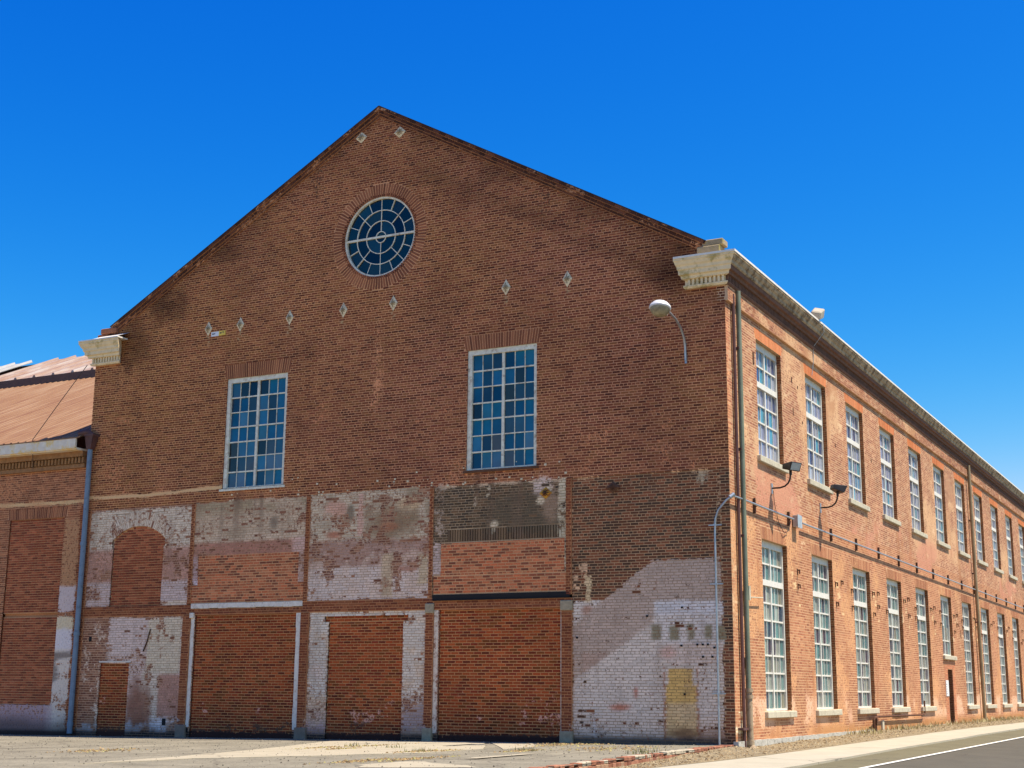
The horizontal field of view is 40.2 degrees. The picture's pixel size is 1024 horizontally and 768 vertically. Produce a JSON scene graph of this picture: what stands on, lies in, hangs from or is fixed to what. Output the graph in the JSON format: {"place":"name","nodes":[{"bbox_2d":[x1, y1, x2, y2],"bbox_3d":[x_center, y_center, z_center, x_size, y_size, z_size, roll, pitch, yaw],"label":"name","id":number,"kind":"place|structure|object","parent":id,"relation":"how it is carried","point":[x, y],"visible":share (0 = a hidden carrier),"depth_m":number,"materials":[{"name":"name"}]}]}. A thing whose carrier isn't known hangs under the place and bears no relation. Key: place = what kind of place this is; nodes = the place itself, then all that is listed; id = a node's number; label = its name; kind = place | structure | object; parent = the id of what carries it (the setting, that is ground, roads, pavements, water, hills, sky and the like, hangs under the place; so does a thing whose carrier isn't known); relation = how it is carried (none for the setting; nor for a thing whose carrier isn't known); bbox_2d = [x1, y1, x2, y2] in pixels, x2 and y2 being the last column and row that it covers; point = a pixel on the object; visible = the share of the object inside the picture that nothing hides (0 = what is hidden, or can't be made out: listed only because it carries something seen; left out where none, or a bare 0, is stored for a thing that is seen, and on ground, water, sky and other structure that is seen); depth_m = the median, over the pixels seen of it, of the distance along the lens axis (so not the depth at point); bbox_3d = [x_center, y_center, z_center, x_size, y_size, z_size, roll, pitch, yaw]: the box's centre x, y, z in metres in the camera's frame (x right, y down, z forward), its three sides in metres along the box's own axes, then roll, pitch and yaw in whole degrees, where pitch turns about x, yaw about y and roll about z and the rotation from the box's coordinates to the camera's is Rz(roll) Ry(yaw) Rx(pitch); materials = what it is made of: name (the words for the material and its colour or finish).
{"place":"outdoors","nodes":[
{"label":"outdoors","id":0,"kind":"place"},
{"bbox_2d":[0,734,740,767],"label":"parking lot","id":1,"kind":"structure","parent":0,"point":[71,760],"depth_m":26.20,"materials":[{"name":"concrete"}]},
{"bbox_2d":[0,355,95,734],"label":"brick workshop","id":2,"kind":"structure","parent":1,"relation":"on","point":[41,502],"depth_m":41.44,"materials":[{"name":"brick"}]},
{"bbox_2d":[32,365,87,459],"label":"wire","id":3,"kind":"object","parent":2,"relation":"attached to","point":[56,406],"visible":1,"depth_m":41.61,"materials":[{"name":"brown metal"}]},
{"bbox_2d":[79,741,486,763],"bbox_3d":[-3.240,7.313,27.766,4.856,0.137,12.410,-2,-13,12],"label":"concrete apron","id":4,"kind":"object","parent":1,"relation":"on","point":[273,752],"visible":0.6,"depth_m":27.73,"materials":[{"name":"beige concrete"}]},
{"bbox_2d":[36,742,673,764],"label":"lot litter","id":5,"kind":"object","parent":1,"relation":"on","point":[431,757],"visible":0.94,"depth_m":27.88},
{"bbox_2d":[355,761,480,767],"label":"concrete apron","id":6,"kind":"object","parent":1,"relation":"on","point":[414,764],"visible":1,"depth_m":21.62,"materials":[{"name":"beige concrete"}]},
{"bbox_2d":[472,754,525,757],"bbox_3d":[-0.203,6.624,24.934,0.240,0.003,2.200,-6,-14,27],"label":"lot line","id":7,"kind":"object","parent":1,"relation":"on","point":[498,756],"visible":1,"depth_m":24.69,"materials":[{"name":"paint"}]},
{"bbox_2d":[344,742,665,760],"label":"weeds","id":8,"kind":"object","parent":1,"relation":"on","point":[640,750],"visible":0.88,"depth_m":27.22,"materials":[{"name":"green plant"}]},
{"bbox_2d":[491,742,537,749],"bbox_3d":[0.110,7.907,30.470,0.903,0.098,4.456,1,-12,-4],"label":"concrete apron","id":9,"kind":"object","parent":1,"relation":"on","point":[503,746],"visible":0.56,"depth_m":30.41,"materials":[{"name":"beige concrete"}]},
{"bbox_2d":[68,105,1023,755],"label":"brick building","id":10,"kind":"structure","parent":1,"relation":"on","point":[430,435],"depth_m":36.39,"materials":[{"name":"brick"}]},
{"bbox_2d":[67,429,99,733],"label":"downspout","id":11,"kind":"object","parent":10,"relation":"attached to","point":[91,438],"visible":1,"depth_m":40.09,"materials":[{"name":"blue paint"}]},
{"bbox_2d":[211,330,225,336],"bbox_3d":[-8.311,-1.427,39.628,0.500,0.135,0.024,-6,-14,27],"label":"wall sign","id":12,"kind":"object","parent":10,"relation":"attached to","point":[218,333],"visible":1,"depth_m":39.62,"materials":[{"name":"white metal"}]},
{"bbox_2d":[219,372,287,491],"bbox_3d":[-7.020,1.328,38.399,2.200,3.170,0.210,-6,-14,27],"label":"window","id":13,"kind":"structure","parent":10,"relation":"in","point":[254,454],"depth_m":38.45,"materials":[{"name":"glass"}]},
{"bbox_2d":[345,196,415,276],"bbox_3d":[-3.525,-3.958,37.752,2.270,2.270,0.140,-6,-14,27],"label":"round window","id":14,"kind":"structure","parent":10,"relation":"in","point":[379,237],"depth_m":37.77,"materials":[{"name":"glass"}]},
{"bbox_2d":[463,343,538,472],"bbox_3d":[-0.240,0.615,34.917,2.090,3.150,0.210,-6,-14,27],"label":"window","id":15,"kind":"structure","parent":10,"relation":"in","point":[502,410],"depth_m":34.95,"materials":[{"name":"blue glass"}]},
{"bbox_2d":[649,300,686,363],"bbox_3d":[3.656,-1.205,32.089,0.502,1.123,1.862,-6,-14,27],"label":"wall lamp","id":16,"kind":"object","parent":10,"relation":"attached to","point":[659,308],"visible":1,"depth_m":31.46,"materials":[{"name":"metal"}]},
{"bbox_2d":[731,291,762,747],"bbox_3d":[5.528,3.064,32.395,0.292,10.617,1.751,-6,-14,27],"label":"downspout","id":17,"kind":"object","parent":10,"relation":"attached to","point":[745,597],"visible":0.84,"depth_m":31.85,"materials":[{"name":"beige metal"}]},
{"bbox_2d":[756,343,788,473],"bbox_3d":[6.409,0.578,35.053,0.290,3.070,2.305,-6,-14,27],"label":"window","id":18,"kind":"structure","parent":10,"relation":"in","point":[768,432],"depth_m":35.31,"materials":[{"name":"white glass"}]},
{"bbox_2d":[762,540,796,717],"bbox_3d":[6.363,5.927,33.885,0.290,4.180,2.305,-6,-14,27],"label":"window","id":19,"kind":"structure","parent":10,"relation":"in","point":[772,554],"depth_m":34.17,"materials":[{"name":"glass"}]},
{"bbox_2d":[773,490,790,533],"bbox_3d":[6.733,3.224,34.934,0.048,0.990,1.236,-7,-14,30],"label":"cable","id":20,"kind":"object","parent":10,"relation":"attached to","point":[777,516],"visible":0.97,"depth_m":34.65,"materials":[{"name":"brown metal"}]},
{"bbox_2d":[771,461,801,493],"bbox_3d":[6.730,2.319,34.398,0.393,0.733,0.708,12,-17,-42],"label":"floodlight","id":21,"kind":"object","parent":10,"relation":"attached to","point":[791,466],"visible":1,"depth_m":34.30,"materials":[{"name":"metal"}]},
{"bbox_2d":[792,514,801,528],"bbox_3d":[7.318,3.530,35.905,0.142,0.330,0.390,-6,-14,27],"label":"junction box","id":22,"kind":"object","parent":10,"relation":"attached to","point":[797,521],"visible":1,"depth_m":35.77,"materials":[{"name":"metal"}]},
{"bbox_2d":[812,325,823,372],"bbox_3d":[8.473,-0.943,38.763,0.412,1.423,0.073,-6,-14,27],"label":"cable","id":23,"kind":"object","parent":10,"relation":"hanging from","point":[813,349],"visible":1,"depth_m":38.78,"materials":[{"name":"metal"}]},
{"bbox_2d":[811,308,824,319],"bbox_3d":[8.436,-1.937,38.678,0.352,0.444,0.452,-6,-14,27],"label":"roof floodlight","id":24,"kind":"object","parent":10,"relation":"on","point":[817,313],"visible":0.79,"depth_m":38.51,"materials":[{"name":"metal"}]},
{"bbox_2d":[805,377,833,494],"bbox_3d":[8.389,1.400,38.740,0.290,3.070,2.305,-6,-14,27],"label":"window","id":25,"kind":"structure","parent":10,"relation":"in","point":[816,479],"depth_m":39.03,"materials":[{"name":"white glass"}]},
{"bbox_2d":[811,555,842,715],"bbox_3d":[8.343,6.749,37.572,0.290,4.180,2.305,-6,-14,27],"label":"window","id":26,"kind":"structure","parent":10,"relation":"in","point":[820,577],"depth_m":37.88,"materials":[{"name":"glass"}]},
{"bbox_2d":[819,484,846,512],"bbox_3d":[8.760,3.122,38.154,0.737,0.742,0.403,0,-12,4],"label":"floodlight","id":27,"kind":"object","parent":10,"relation":"attached to","point":[837,489],"visible":1,"depth_m":38.08,"materials":[{"name":"metal"}]},
{"bbox_2d":[845,405,869,511],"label":"window","id":28,"kind":"structure","parent":10,"relation":"in","point":[852,417],"depth_m":42.75,"materials":[{"name":"white glass"}]},
{"bbox_2d":[708,492,1023,744],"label":"conduit","id":29,"kind":"object","parent":10,"relation":"attached to","point":[755,505],"visible":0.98,"depth_m":33.04,"materials":[{"name":"metal"}]},
{"bbox_2d":[852,568,879,713],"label":"window","id":30,"kind":"structure","parent":10,"relation":"in","point":[859,577],"depth_m":41.61,"materials":[{"name":"glass"}]},
{"bbox_2d":[879,428,900,525],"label":"window","id":31,"kind":"structure","parent":10,"relation":"in","point":[885,447],"depth_m":46.47,"materials":[{"name":"beige paint"}]},
{"bbox_2d":[872,701,925,730],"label":"gas pipe","id":32,"kind":"object","parent":10,"relation":"attached to","point":[875,720],"visible":0.88,"depth_m":42.17,"materials":[{"name":"metal"}]},
{"bbox_2d":[887,579,910,712],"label":"window","id":33,"kind":"structure","parent":10,"relation":"in","point":[892,588],"depth_m":45.32,"materials":[{"name":"glass"}]},
{"bbox_2d":[908,449,927,538],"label":"window","id":34,"kind":"structure","parent":10,"relation":"in","point":[913,466],"depth_m":50.19,"materials":[{"name":"beige paint"}]},
{"bbox_2d":[915,588,936,710],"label":"window","id":35,"kind":"structure","parent":10,"relation":"in","point":[920,595],"depth_m":49.06,"materials":[{"name":"glass"}]},
{"bbox_2d":[933,466,950,549],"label":"window","id":36,"kind":"structure","parent":10,"relation":"in","point":[936,472],"depth_m":53.91,"materials":[{"name":"beige paint"}]},
{"bbox_2d":[946,680,948,695],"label":"door sign","id":37,"kind":"object","parent":10,"relation":"attached to","point":[947,687],"visible":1,"depth_m":51.38,"materials":[{"name":"white plastic"}]},
{"bbox_2d":[940,596,956,660],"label":"window","id":38,"kind":"structure","parent":10,"relation":"in","point":[944,600],"depth_m":52.97,"materials":[{"name":"glass"}]},
{"bbox_2d":[954,481,970,558],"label":"window","id":39,"kind":"structure","parent":10,"relation":"in","point":[961,548],"depth_m":57.62,"materials":[{"name":"beige paint"}]},
{"bbox_2d":[962,602,979,708],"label":"window","id":40,"kind":"structure","parent":10,"relation":"in","point":[965,614],"depth_m":56.48,"materials":[{"name":"glass"}]},
{"bbox_2d":[967,465,986,718],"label":"downspout","id":41,"kind":"object","parent":10,"relation":"attached to","point":[971,521],"visible":0.9,"depth_m":57.91,"materials":[{"name":"metal"}]},
{"bbox_2d":[973,494,987,566],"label":"window","id":42,"kind":"structure","parent":10,"relation":"in","point":[976,499],"depth_m":61.38,"materials":[{"name":"beige paint"}]},
{"bbox_2d":[981,608,996,707],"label":"window","id":43,"kind":"structure","parent":10,"relation":"in","point":[983,612],"depth_m":60.21,"materials":[{"name":"glass"}]},
{"bbox_2d":[990,506,1003,573],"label":"window","id":44,"kind":"structure","parent":10,"relation":"in","point":[993,522],"depth_m":65.07,"materials":[{"name":"beige paint"}]},
{"bbox_2d":[997,613,1012,707],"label":"window","id":45,"kind":"structure","parent":10,"relation":"in","point":[1000,631],"depth_m":63.92,"materials":[{"name":"glass"}]},
{"bbox_2d":[1005,516,1017,580],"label":"window","id":46,"kind":"structure","parent":10,"relation":"in","point":[1011,576],"depth_m":68.83,"materials":[{"name":"glass"}]},
{"bbox_2d":[1012,618,1023,706],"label":"window","id":47,"kind":"structure","parent":10,"relation":"in","point":[1013,620],"depth_m":67.65,"materials":[{"name":"glass"}]},
{"bbox_2d":[1018,525,1023,583],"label":"window","id":48,"kind":"structure","parent":10,"relation":"in","point":[1020,528],"depth_m":72.56,"materials":[{"name":"glass"}]},
{"bbox_2d":[529,745,733,767],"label":"brick kerb","id":49,"kind":"structure","parent":1,"relation":"on","point":[628,760],"depth_m":24.61,"materials":[{"name":"red brick"}]},
{"bbox_2d":[0,0,1023,492],"label":"sky","id":50,"kind":"structure","parent":0,"point":[866,157],"materials":[{"name":"blue"}]},
{"bbox_2d":[655,722,1023,767],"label":"pavement","id":51,"kind":"structure","parent":0,"point":[804,758],"depth_m":30.63,"materials":[{"name":"concrete"}]},
{"bbox_2d":[611,718,1023,767],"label":"dirt strip","id":52,"kind":"object","parent":51,"relation":"on","point":[758,753],"visible":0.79,"depth_m":32.37,"materials":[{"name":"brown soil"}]},
{"bbox_2d":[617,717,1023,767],"bbox_3d":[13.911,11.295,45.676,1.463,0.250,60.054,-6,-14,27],"label":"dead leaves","id":53,"kind":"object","parent":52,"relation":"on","point":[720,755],"visible":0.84,"depth_m":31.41,"materials":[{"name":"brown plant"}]},
{"bbox_2d":[845,715,1023,734],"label":"dry grass","id":54,"kind":"structure","parent":52,"relation":"on","point":[866,731],"depth_m":46.37,"materials":[{"name":"beige plant"}]},
{"bbox_2d":[868,737,1023,767],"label":"road","id":55,"kind":"structure","parent":0,"point":[1007,754],"depth_m":28.96,"materials":[{"name":"grey asphalt"}]},
{"bbox_2d":[801,729,1023,767],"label":"road edge","id":56,"kind":"object","parent":55,"relation":"on","point":[880,758],"visible":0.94,"depth_m":31.55,"materials":[{"name":"grey concrete"}]},
{"bbox_2d":[861,736,1023,767],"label":"road line","id":57,"kind":"object","parent":55,"relation":"on","point":[936,753],"visible":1,"depth_m":30.26,"materials":[{"name":"paint"}]}
]}

